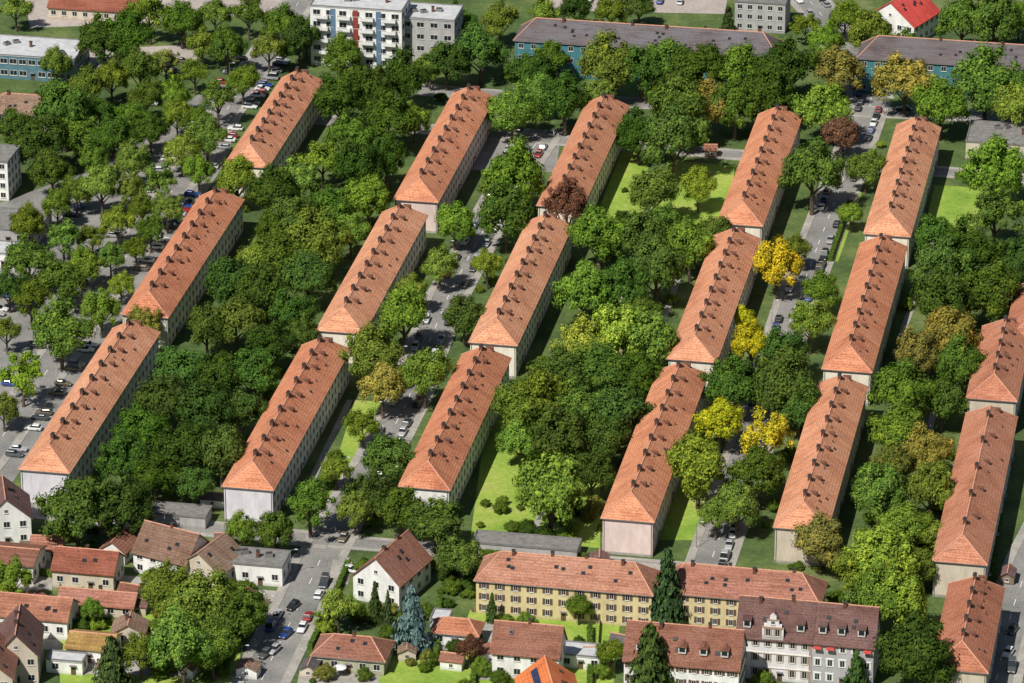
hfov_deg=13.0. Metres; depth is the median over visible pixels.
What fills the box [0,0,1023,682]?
ground
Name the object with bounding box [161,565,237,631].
broadleaf tree
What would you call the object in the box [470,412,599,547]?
lawn
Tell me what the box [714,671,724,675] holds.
window
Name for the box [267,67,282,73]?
parked car
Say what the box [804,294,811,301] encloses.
parked car
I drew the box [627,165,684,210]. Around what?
broadleaf tree
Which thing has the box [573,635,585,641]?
garden shrub
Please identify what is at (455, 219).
broadleaf tree
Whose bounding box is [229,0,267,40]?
broadleaf tree
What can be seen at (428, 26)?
modern apartment building
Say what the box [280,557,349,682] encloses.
pavement
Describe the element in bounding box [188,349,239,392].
broadleaf tree
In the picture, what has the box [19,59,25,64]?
window
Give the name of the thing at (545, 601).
window
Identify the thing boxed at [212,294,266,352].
broadleaf tree
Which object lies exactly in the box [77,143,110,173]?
broadleaf tree
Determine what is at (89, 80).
broadleaf tree
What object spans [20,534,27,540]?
window
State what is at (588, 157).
apartment block
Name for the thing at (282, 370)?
garden shrub
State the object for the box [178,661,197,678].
garden shed
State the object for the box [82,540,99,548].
garden shrub
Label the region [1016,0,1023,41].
broadleaf tree
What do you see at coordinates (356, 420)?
broadleaf tree
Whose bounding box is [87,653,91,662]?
door
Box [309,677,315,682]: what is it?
garden shrub
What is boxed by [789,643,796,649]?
window
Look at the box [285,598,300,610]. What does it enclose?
parked car
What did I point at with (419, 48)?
window
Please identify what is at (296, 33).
broadleaf tree
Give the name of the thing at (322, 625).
garden shrub
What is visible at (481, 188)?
broadleaf tree
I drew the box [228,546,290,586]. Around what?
flat roofed house
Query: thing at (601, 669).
garden shrub
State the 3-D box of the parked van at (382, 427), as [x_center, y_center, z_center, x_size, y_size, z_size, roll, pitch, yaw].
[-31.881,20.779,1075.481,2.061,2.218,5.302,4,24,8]
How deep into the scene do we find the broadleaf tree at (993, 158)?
1193.04 m
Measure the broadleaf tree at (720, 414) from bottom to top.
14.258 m
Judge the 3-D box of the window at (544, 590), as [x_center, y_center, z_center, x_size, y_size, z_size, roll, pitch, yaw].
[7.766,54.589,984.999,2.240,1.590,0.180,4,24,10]
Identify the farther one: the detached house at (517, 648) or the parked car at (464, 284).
the parked car at (464, 284)
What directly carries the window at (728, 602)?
in the apartment house at (711, 593)
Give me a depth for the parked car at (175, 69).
1298.02 m
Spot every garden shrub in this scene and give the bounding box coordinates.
[53,531,71,541]
[72,617,90,629]
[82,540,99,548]
[85,525,99,534]
[88,616,107,629]
[140,568,153,580]
[147,618,161,633]
[150,608,159,617]
[151,666,165,677]
[155,672,166,679]
[164,667,170,675]
[165,656,177,671]
[199,660,219,671]
[201,673,211,682]
[214,661,229,677]
[239,579,256,589]
[242,203,251,211]
[263,319,274,325]
[263,387,275,398]
[273,365,285,375]
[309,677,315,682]
[312,662,336,680]
[313,615,336,633]
[318,478,337,488]
[325,448,343,459]
[346,601,369,621]
[354,560,366,570]
[354,666,373,681]
[364,513,382,526]
[379,624,397,639]
[381,602,400,613]
[393,608,404,623]
[405,657,416,665]
[417,661,431,672]
[419,649,436,663]
[420,601,435,618]
[420,647,439,666]
[431,556,438,570]
[433,92,447,100]
[437,567,459,581]
[440,575,462,595]
[443,597,455,607]
[443,639,459,651]
[457,575,475,589]
[457,678,470,682]
[462,588,475,598]
[468,570,476,579]
[470,655,491,677]
[474,284,484,292]
[475,521,484,527]
[479,498,489,506]
[488,277,497,285]
[488,669,510,682]
[491,501,508,513]
[495,495,508,502]
[502,614,514,620]
[503,519,521,532]
[516,503,523,511]
[516,611,538,622]
[517,518,537,533]
[533,527,555,535]
[534,355,550,363]
[556,517,570,526]
[556,531,569,536]
[564,526,573,533]
[568,532,578,537]
[569,504,581,516]
[569,521,581,531]
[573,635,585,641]
[579,512,590,521]
[580,503,601,521]
[584,494,605,509]
[593,661,613,679]
[596,521,602,531]
[606,248,616,258]
[615,210,627,218]
[663,293,681,303]
[742,130,750,135]
[749,668,774,682]
[761,520,769,527]
[766,498,781,510]
[781,446,796,460]
[793,560,803,570]
[813,565,824,572]
[825,589,845,602]
[862,513,875,523]
[875,140,885,147]
[899,297,913,310]
[916,542,933,552]
[932,497,942,511]
[934,374,953,382]
[948,446,956,459]
[960,397,967,410]
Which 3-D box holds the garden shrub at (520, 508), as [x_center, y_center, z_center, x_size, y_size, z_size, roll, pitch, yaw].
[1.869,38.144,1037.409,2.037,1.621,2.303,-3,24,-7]
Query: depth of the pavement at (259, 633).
992.00 m
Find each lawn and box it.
[60,601,239,682]
[327,400,380,496]
[379,656,468,682]
[449,610,619,682]
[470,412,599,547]
[600,151,648,222]
[651,160,734,227]
[659,445,717,539]
[835,192,861,261]
[928,185,983,230]
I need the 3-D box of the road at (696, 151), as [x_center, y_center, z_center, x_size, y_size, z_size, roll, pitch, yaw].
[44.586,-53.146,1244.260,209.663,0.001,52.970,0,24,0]
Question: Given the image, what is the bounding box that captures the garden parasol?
[334,664,345,669]
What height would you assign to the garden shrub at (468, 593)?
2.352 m
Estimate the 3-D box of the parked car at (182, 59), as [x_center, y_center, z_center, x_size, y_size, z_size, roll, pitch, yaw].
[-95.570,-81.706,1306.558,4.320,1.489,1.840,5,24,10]
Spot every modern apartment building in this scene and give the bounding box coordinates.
[309,0,410,68]
[405,2,463,63]
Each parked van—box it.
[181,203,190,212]
[261,71,279,80]
[264,618,278,631]
[318,572,329,588]
[373,425,383,435]
[720,548,730,560]
[814,263,822,274]
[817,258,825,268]
[819,247,828,260]
[1006,656,1016,673]
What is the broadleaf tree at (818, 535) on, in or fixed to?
on the ground at (758, 548)
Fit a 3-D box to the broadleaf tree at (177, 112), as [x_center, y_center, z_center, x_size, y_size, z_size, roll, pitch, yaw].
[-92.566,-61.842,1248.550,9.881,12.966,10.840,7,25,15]
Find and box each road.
[0,0,310,458]
[31,505,331,544]
[241,555,339,682]
[306,129,557,556]
[316,116,1023,181]
[328,536,676,564]
[418,86,1023,121]
[695,100,884,563]
[795,0,886,99]
[991,540,1023,682]
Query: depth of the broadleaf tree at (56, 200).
1187.38 m
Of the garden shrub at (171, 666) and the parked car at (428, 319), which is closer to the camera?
the garden shrub at (171, 666)
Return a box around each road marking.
[340,132,543,520]
[712,103,870,556]
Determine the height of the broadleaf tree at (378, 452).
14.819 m
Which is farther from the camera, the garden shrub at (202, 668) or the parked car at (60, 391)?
the parked car at (60, 391)
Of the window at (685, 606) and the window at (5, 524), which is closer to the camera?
the window at (685, 606)
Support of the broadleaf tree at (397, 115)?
on the ground at (758, 548)
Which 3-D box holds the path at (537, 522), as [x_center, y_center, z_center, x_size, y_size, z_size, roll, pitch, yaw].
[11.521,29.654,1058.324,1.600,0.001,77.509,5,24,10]
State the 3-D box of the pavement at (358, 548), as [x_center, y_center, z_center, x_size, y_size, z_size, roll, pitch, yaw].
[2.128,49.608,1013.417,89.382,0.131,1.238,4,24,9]
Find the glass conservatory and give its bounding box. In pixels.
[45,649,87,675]
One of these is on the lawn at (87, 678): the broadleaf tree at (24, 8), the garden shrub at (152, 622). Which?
the garden shrub at (152, 622)
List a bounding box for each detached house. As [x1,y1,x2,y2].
[0,475,32,542]
[0,541,46,584]
[0,589,79,639]
[0,602,44,682]
[0,632,18,682]
[50,544,125,590]
[350,529,432,607]
[490,618,567,678]
[514,655,576,682]
[875,0,939,37]
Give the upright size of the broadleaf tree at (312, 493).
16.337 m
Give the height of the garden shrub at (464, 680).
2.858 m
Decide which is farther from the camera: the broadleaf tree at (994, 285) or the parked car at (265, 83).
the parked car at (265, 83)
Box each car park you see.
[0,79,239,481]
[25,0,280,27]
[90,45,198,70]
[471,140,558,171]
[550,0,726,13]
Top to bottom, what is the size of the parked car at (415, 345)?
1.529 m
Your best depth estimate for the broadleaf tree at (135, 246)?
1164.06 m
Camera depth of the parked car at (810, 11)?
1343.01 m
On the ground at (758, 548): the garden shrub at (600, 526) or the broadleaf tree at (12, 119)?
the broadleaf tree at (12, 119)
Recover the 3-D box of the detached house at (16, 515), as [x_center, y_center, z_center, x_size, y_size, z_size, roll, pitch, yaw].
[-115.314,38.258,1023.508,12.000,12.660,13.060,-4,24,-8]
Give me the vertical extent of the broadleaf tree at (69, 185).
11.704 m
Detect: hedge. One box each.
[39,567,130,588]
[78,615,115,625]
[224,627,241,667]
[307,614,328,649]
[323,559,350,619]
[433,593,443,654]
[470,633,483,682]
[479,548,592,557]
[586,623,593,682]
[827,199,852,261]
[954,172,1020,183]
[988,513,1002,579]
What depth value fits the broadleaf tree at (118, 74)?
1269.12 m
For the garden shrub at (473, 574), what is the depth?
1003.64 m
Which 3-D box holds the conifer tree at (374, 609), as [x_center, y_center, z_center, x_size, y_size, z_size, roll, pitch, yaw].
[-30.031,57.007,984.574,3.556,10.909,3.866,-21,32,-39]
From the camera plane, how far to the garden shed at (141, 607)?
989.07 m
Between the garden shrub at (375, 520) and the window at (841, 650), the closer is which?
the window at (841, 650)
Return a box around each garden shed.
[30,589,45,594]
[116,581,143,596]
[135,598,148,615]
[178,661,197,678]
[199,491,223,508]
[214,532,223,537]
[235,657,261,679]
[299,656,320,678]
[397,641,416,660]
[438,651,465,671]
[477,642,491,663]
[589,548,609,559]
[608,632,624,644]
[703,144,717,156]
[999,563,1016,584]
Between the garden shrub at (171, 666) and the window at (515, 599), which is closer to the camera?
the garden shrub at (171, 666)
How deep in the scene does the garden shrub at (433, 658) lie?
967.06 m
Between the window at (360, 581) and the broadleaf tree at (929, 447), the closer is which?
the window at (360, 581)
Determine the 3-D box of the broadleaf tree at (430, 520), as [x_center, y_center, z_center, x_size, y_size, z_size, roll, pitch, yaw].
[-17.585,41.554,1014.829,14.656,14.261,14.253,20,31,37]
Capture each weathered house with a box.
[131,519,209,575]
[185,532,241,587]
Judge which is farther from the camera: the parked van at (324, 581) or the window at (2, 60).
the window at (2, 60)
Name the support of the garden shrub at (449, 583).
on the ground at (758, 548)
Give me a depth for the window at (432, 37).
1299.69 m
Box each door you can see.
[69,665,75,674]
[87,581,93,588]
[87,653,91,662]
[256,576,262,585]
[344,663,350,672]
[560,611,565,620]
[577,659,583,668]
[776,671,782,680]
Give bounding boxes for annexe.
[564,640,603,669]
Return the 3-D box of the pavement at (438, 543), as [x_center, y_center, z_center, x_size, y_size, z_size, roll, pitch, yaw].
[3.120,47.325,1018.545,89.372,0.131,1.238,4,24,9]
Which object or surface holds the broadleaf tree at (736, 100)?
on the ground at (758, 548)
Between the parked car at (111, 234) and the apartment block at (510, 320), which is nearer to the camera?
the apartment block at (510, 320)
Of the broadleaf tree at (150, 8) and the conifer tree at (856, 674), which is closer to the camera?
the conifer tree at (856, 674)
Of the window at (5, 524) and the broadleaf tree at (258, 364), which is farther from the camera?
the broadleaf tree at (258, 364)
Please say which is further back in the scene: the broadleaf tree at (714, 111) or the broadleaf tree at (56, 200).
the broadleaf tree at (714, 111)
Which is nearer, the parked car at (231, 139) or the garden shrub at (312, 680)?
the garden shrub at (312, 680)
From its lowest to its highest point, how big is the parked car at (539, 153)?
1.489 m
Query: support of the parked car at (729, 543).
on the road at (709, 545)
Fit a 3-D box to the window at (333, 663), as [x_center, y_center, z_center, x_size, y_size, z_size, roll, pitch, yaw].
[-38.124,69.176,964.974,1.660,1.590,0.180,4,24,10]
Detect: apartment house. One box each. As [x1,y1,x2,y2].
[0,90,44,134]
[0,144,21,200]
[473,549,660,625]
[513,17,783,86]
[674,560,827,628]
[856,33,1023,99]
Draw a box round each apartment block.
[18,318,160,505]
[120,186,244,349]
[221,335,348,521]
[223,66,322,196]
[315,201,427,365]
[392,83,493,233]
[397,343,511,504]
[468,210,573,378]
[536,92,629,237]
[600,360,707,556]
[666,225,760,386]
[718,103,802,244]
[773,372,868,566]
[821,232,907,405]
[863,114,941,268]
[932,405,1017,597]
[936,572,1005,682]
[965,315,1023,415]
[1008,283,1023,335]
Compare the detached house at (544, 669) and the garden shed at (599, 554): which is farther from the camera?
the garden shed at (599, 554)
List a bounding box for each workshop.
[0,207,51,243]
[0,240,18,268]
[965,120,1023,158]
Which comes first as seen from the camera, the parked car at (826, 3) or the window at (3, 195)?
the window at (3, 195)
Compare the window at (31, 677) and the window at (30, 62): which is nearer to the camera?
the window at (31, 677)
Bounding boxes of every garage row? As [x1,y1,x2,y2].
[151,501,211,528]
[472,529,581,556]
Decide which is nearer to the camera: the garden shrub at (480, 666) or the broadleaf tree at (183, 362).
the garden shrub at (480, 666)
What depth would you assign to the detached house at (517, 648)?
960.87 m
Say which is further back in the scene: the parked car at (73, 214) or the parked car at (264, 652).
the parked car at (73, 214)
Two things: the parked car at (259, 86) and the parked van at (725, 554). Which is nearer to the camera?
the parked van at (725, 554)
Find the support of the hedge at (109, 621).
on the lawn at (87, 678)
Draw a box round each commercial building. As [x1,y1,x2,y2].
[0,34,89,82]
[46,0,137,21]
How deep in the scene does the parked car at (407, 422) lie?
1078.17 m
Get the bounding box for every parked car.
[0,304,8,311]
[1,379,15,386]
[5,449,23,457]
[9,444,27,452]
[24,423,42,431]
[28,341,44,348]
[31,413,48,420]
[34,408,52,414]
[47,388,65,395]
[54,378,71,386]
[61,211,77,217]
[64,364,81,371]
[67,359,84,365]
[70,202,84,208]
[77,344,94,352]
[83,340,97,347]
[94,247,102,253]
[107,231,122,237]
[132,264,148,271]
[138,256,154,263]
[148,242,163,249]
[152,234,168,241]
[155,166,167,171]
[162,222,177,228]
[164,218,180,223]
[168,67,181,73]
[177,57,185,62]
[181,197,194,204]
[181,202,191,207]
[184,190,199,196]
[209,162,218,169]
[217,78,225,84]
[217,143,231,149]
[222,68,233,73]
[222,136,235,142]
[226,132,238,137]
[227,124,243,130]
[232,55,247,59]
[242,102,257,109]
[245,99,259,104]
[250,91,265,97]
[252,88,267,93]
[255,84,269,90]
[257,81,272,86]
[257,646,271,658]
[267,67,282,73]
[269,642,281,654]
[272,60,286,66]
[272,609,283,618]
[275,56,289,62]
[278,626,293,638]
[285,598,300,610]
[296,621,307,632]
[302,611,313,621]
[313,589,324,598]
[338,531,348,542]
[342,563,355,572]
[389,396,398,405]
[397,425,407,436]
[402,418,412,426]
[410,340,418,350]
[412,399,422,407]
[414,331,422,341]
[416,391,422,398]
[423,313,430,323]
[434,342,441,349]
[437,333,445,343]
[460,236,469,245]
[460,280,468,288]
[469,266,475,271]
[482,238,490,246]
[534,149,542,157]
[539,143,547,150]
[548,129,556,135]
[676,0,683,4]
[718,559,726,565]
[724,539,733,549]
[728,527,735,538]
[772,322,779,329]
[774,314,782,322]
[785,283,793,291]
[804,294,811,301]
[805,9,812,14]
[817,203,824,210]
[820,195,827,202]
[821,1,830,6]
[823,188,830,194]
[826,234,833,243]
[832,220,839,227]
[853,90,861,96]
[854,105,861,111]
[857,98,863,104]
[865,132,871,140]
[867,127,874,133]
[869,118,877,126]
[872,111,879,119]
[875,106,881,112]
[895,105,910,111]
[1001,645,1014,657]
[1006,622,1018,634]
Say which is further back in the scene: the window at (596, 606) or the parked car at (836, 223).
the parked car at (836, 223)
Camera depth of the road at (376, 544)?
1021.38 m
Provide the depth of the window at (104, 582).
998.94 m
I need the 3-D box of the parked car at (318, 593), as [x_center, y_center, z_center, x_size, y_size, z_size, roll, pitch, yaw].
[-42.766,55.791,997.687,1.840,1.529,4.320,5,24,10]
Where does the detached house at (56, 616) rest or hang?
on the ground at (758, 548)
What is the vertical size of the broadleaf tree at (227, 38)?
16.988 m
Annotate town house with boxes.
[622,619,747,682]
[736,594,816,682]
[811,601,881,682]
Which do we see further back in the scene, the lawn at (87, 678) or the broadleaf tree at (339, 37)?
the broadleaf tree at (339, 37)
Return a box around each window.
[0,58,7,63]
[0,69,7,74]
[0,183,5,188]
[0,192,5,197]
[3,521,10,527]
[9,58,16,64]
[10,70,16,75]
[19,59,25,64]
[19,70,26,76]
[20,520,26,526]
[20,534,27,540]
[27,659,34,665]
[28,60,35,65]
[28,674,34,680]
[38,72,45,77]
[52,663,58,669]
[56,575,63,582]
[56,627,63,633]
[66,74,73,79]
[72,577,78,583]
[102,579,108,586]
[107,608,113,613]
[122,609,128,614]
[137,563,142,570]
[242,572,248,578]
[271,574,277,580]
[313,9,319,14]
[313,21,320,26]
[313,44,320,49]
[314,56,321,61]
[331,660,337,666]
[339,11,346,16]
[339,22,346,27]
[357,578,363,585]
[357,590,363,597]
[365,12,372,17]
[365,24,372,29]
[365,36,372,41]
[365,59,372,64]
[366,48,372,53]
[373,664,379,671]
[378,13,385,18]
[378,25,385,30]
[388,585,394,592]
[391,14,398,19]
[391,26,398,31]
[392,38,398,43]
[405,21,410,26]
[405,33,410,38]
[417,22,423,27]
[417,34,424,39]
[417,45,424,51]
[430,23,437,28]
[430,35,437,40]
[436,635,442,641]
[444,24,451,29]
[444,35,451,41]
[479,582,488,588]
[479,593,488,599]
[479,604,488,610]
[495,584,504,589]
[495,594,504,600]
[496,605,504,612]
[497,655,503,660]
[511,585,520,591]
[511,596,520,602]
[511,607,520,613]
[513,657,519,661]
[513,668,519,674]
[526,608,536,614]
[527,586,536,592]
[527,597,536,603]
[530,658,536,662]
[542,588,552,593]
[542,598,552,605]
[542,609,551,616]
[558,589,568,595]
[558,600,567,606]
[565,658,570,664]
[574,590,584,595]
[574,613,583,618]
[590,592,600,598]
[590,614,599,620]
[591,602,599,609]
[591,660,597,666]
[606,593,616,599]
[606,604,615,610]
[606,615,615,621]
[622,595,632,600]
[622,605,631,612]
[622,616,631,622]
[625,674,634,680]
[638,596,648,602]
[638,607,647,613]
[676,667,685,672]
[676,679,685,682]
[678,605,688,611]
[679,596,688,601]
[688,680,698,682]
[689,668,698,673]
[694,597,704,602]
[694,606,703,613]
[694,616,703,623]
[701,669,711,674]
[710,598,720,604]
[710,607,719,614]
[710,618,719,624]
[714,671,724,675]
[726,600,735,605]
[726,609,735,615]
[726,619,735,626]
[727,672,737,676]
[751,640,758,645]
[751,652,758,660]
[751,667,758,674]
[763,653,771,661]
[764,627,772,636]
[764,641,771,646]
[767,15,772,20]
[773,628,781,637]
[776,642,783,647]
[776,654,783,662]
[788,655,795,663]
[788,670,795,678]
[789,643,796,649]
[800,656,808,664]
[800,671,807,679]
[801,644,808,650]
[813,657,821,665]
[813,671,821,680]
[825,673,833,681]
[826,658,833,666]
[838,659,846,667]
[839,648,846,653]
[863,661,870,670]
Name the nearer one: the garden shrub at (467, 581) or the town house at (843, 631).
the town house at (843, 631)
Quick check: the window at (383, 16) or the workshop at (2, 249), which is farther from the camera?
the window at (383, 16)
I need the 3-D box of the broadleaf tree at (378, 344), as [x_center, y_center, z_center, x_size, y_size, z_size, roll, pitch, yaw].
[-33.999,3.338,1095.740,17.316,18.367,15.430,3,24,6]
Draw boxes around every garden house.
[29,534,66,560]
[58,585,141,617]
[64,629,122,662]
[99,527,136,565]
[110,610,149,644]
[429,607,452,629]
[430,616,485,648]
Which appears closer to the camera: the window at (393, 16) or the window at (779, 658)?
the window at (779, 658)
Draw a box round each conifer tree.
[90,635,133,682]
[367,581,383,626]
[382,589,393,625]
[390,585,434,657]
[485,592,498,624]
[626,621,676,682]
[649,547,688,623]
[719,6,735,29]
[842,650,868,682]
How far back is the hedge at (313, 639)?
977.00 m
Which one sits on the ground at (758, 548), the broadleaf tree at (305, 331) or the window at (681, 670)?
the broadleaf tree at (305, 331)
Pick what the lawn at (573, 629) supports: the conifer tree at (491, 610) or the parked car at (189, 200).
the conifer tree at (491, 610)
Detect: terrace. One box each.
[17,561,52,589]
[43,638,60,649]
[84,658,176,675]
[121,575,147,597]
[212,589,275,602]
[297,670,378,682]
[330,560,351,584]
[426,636,466,651]
[473,622,493,679]
[640,563,660,569]
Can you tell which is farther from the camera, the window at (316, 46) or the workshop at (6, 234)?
the window at (316, 46)
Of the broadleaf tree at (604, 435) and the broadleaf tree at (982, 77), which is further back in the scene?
the broadleaf tree at (982, 77)
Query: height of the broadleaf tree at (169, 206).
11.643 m
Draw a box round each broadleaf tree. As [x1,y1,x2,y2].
[0,0,34,31]
[0,105,32,142]
[0,232,57,281]
[0,267,27,312]
[0,315,21,354]
[0,348,44,406]
[0,390,20,431]
[0,553,35,592]
[4,111,67,164]
[8,200,45,238]
[11,276,52,322]
[26,147,77,188]
[27,294,98,369]
[30,73,94,152]
[32,473,114,546]
[38,257,87,300]
[39,45,73,79]
[40,187,73,225]
[46,217,87,260]
[59,114,100,163]
[59,172,93,212]
[67,63,111,98]
[69,246,104,289]
[74,11,126,63]
[75,223,109,254]
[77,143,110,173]
[78,163,119,213]
[79,284,123,337]
[79,596,105,628]
[87,92,116,124]
[89,112,137,171]
[93,429,149,482]
[94,476,156,538]
[95,57,132,104]
[97,203,137,244]
[98,240,127,278]
[103,6,157,57]
[106,269,134,304]
[109,400,170,450]
[113,101,145,120]
[113,135,152,176]
[116,172,146,204]
[119,45,162,83]
[120,631,155,681]
[121,235,148,265]
[123,0,167,44]
[125,78,167,116]
[125,304,162,339]
[127,191,154,220]
[129,451,183,502]
[130,371,186,421]
[131,109,171,154]
[134,214,164,252]
[138,558,190,619]
[142,159,178,196]
[145,603,218,682]
[146,421,206,471]
[149,191,183,232]
[149,343,207,386]
[150,48,180,79]
[156,74,192,107]
[159,0,205,48]
[161,96,193,135]
[161,128,203,175]
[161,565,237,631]
[172,378,237,434]
[175,57,210,94]
[176,466,216,503]
[182,151,214,192]
[183,23,213,64]
[185,301,227,354]
[186,113,229,161]
[187,105,213,125]
[187,624,241,681]
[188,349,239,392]
[192,422,247,489]
[197,0,233,30]
[197,77,237,125]
[198,590,258,637]
[201,254,257,303]
[205,21,250,74]
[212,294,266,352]
[215,153,256,196]
[218,386,268,437]
[224,63,262,104]
[224,509,260,545]
[228,346,282,394]
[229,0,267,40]
[232,260,288,327]
[233,580,270,639]
[234,242,276,272]
[242,162,297,208]
[242,318,297,361]
[248,228,308,281]
[250,28,287,73]
[252,206,287,239]
[255,510,295,548]
[258,0,306,56]
[266,195,315,231]
[267,287,320,342]
[276,155,323,199]
[279,15,321,68]
[280,248,339,297]
[280,312,322,355]
[285,205,353,267]
[285,475,337,537]
[295,14,313,59]
[295,139,338,188]
[308,184,355,221]
[310,70,365,120]
[311,588,361,632]
[318,457,354,490]
[320,41,364,75]
[323,112,375,150]
[324,30,362,70]
[331,138,384,187]
[335,490,373,535]
[336,211,371,259]
[338,318,405,377]
[340,466,396,526]
[341,408,381,448]
[342,172,390,234]
[346,61,396,125]
[354,88,421,142]
[357,359,406,418]
[360,432,417,480]
[368,131,407,189]
[372,484,422,534]
[376,281,429,354]
[383,44,431,102]
[394,271,429,295]
[395,346,457,408]
[404,495,464,553]
[407,100,432,142]
[413,48,448,88]
[420,241,461,291]
[421,38,472,90]
[433,200,477,250]
[436,533,484,587]
[441,293,486,345]
[454,632,484,667]
[455,21,512,85]
[462,9,481,38]
[470,247,503,289]
[476,180,536,252]
[477,182,495,200]
[479,0,519,42]
[480,133,546,200]
[485,80,543,140]
[489,376,544,429]
[493,417,539,469]
[502,50,557,89]
[511,449,585,529]
[514,364,573,426]
[522,71,550,112]
[526,343,590,385]
[527,0,561,17]
[527,403,592,461]
[533,38,571,73]
[539,69,592,136]
[541,177,588,223]
[548,311,612,357]
[550,256,612,326]
[552,376,604,423]
[560,0,593,19]
[563,592,592,624]
[564,201,630,271]
[570,339,632,390]
[573,416,630,459]
[576,28,642,89]
[576,448,615,495]
[582,77,617,99]
[588,382,656,452]
[592,303,649,357]
[593,0,627,22]
[594,638,623,670]
[596,255,654,307]
[607,207,668,256]
[614,104,652,164]
[614,295,664,321]
[616,346,668,397]
[622,0,656,23]
[622,44,662,102]
[625,306,679,365]
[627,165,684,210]
[627,415,636,434]
[628,229,688,307]
[639,36,685,95]
[640,99,712,181]
[643,69,709,150]
[651,200,680,233]
[663,430,726,508]
[664,213,716,281]
[667,41,725,85]
[680,164,717,212]
[691,395,745,453]
[694,75,732,131]
[696,494,729,538]
[697,213,731,236]
[697,350,757,406]
[708,78,761,140]
[713,40,757,86]
[716,479,762,538]
[722,442,787,508]
[729,316,769,365]
[730,61,796,118]
[735,304,755,326]
[739,405,796,457]
[748,342,817,429]
[751,35,823,84]
[751,233,805,299]
[758,324,811,368]
[770,377,820,438]
[776,134,849,215]
[783,232,812,258]
[787,12,821,45]
[787,298,836,353]
[788,80,854,137]
[790,510,844,575]
[800,268,841,307]
[805,18,847,52]
[812,41,867,90]
[820,116,859,157]
[826,0,860,39]
[830,541,877,603]
[834,202,863,232]
[840,521,923,582]
[840,558,908,620]
[844,146,887,193]
[846,7,893,50]
[849,461,907,525]
[864,355,939,414]
[866,399,925,459]
[868,442,915,478]
[870,50,938,117]
[871,498,936,543]
[871,569,930,626]
[873,607,959,682]
[888,26,915,36]
[893,325,939,372]
[900,546,938,587]
[901,420,956,471]
[905,458,956,515]
[908,232,976,282]
[908,262,978,342]
[909,75,971,140]
[910,510,944,550]
[912,213,956,249]
[921,305,983,370]
[926,378,965,432]
[932,0,984,39]
[933,332,989,390]
[936,212,1008,276]
[947,39,1023,120]
[956,257,1023,323]
[957,132,1023,197]
[963,180,1023,244]
[967,0,1021,42]
[991,82,1023,126]
[995,235,1023,280]
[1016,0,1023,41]
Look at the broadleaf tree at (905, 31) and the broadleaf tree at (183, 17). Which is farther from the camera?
the broadleaf tree at (183, 17)
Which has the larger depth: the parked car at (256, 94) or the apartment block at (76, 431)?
the parked car at (256, 94)
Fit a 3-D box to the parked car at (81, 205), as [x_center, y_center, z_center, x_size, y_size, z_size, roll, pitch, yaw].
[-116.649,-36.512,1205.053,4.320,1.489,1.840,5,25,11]
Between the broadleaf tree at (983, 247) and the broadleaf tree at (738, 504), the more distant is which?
the broadleaf tree at (983, 247)
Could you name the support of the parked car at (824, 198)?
on the road at (709, 545)
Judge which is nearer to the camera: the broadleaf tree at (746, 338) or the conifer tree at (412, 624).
the conifer tree at (412, 624)
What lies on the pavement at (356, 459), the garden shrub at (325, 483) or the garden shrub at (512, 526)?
the garden shrub at (325, 483)
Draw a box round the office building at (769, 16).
[734,0,790,33]
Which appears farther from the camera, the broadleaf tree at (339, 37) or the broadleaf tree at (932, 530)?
the broadleaf tree at (339, 37)
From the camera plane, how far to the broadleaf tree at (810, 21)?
1315.53 m
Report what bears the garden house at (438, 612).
on the ground at (758, 548)
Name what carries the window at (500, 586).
in the apartment house at (546, 586)
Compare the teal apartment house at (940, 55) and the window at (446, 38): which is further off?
the window at (446, 38)
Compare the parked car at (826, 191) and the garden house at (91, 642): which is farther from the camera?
the parked car at (826, 191)
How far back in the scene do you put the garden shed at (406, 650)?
969.57 m
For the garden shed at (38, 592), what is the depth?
993.15 m
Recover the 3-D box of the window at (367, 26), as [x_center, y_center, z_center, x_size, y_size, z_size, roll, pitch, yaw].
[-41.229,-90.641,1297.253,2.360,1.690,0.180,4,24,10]
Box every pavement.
[0,0,287,416]
[0,0,311,470]
[31,504,333,535]
[33,515,326,548]
[229,553,303,682]
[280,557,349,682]
[298,128,531,553]
[314,122,1023,183]
[320,114,1023,174]
[327,545,436,556]
[332,534,717,564]
[338,131,562,556]
[417,93,1023,122]
[423,84,1021,113]
[685,98,857,561]
[727,101,891,565]
[790,0,855,100]
[825,0,893,98]
[996,522,1023,586]
[1012,631,1023,682]
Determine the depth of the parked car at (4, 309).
1141.32 m
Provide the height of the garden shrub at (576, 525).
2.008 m
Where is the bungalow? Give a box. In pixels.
[310,630,395,675]
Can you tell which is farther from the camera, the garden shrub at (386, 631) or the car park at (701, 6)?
the car park at (701, 6)
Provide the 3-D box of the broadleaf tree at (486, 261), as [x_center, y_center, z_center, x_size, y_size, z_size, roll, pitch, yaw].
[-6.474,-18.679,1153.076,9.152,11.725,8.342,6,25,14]
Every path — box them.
[298,400,352,502]
[534,418,583,528]
[663,279,680,321]
[897,243,932,338]
[911,411,936,499]

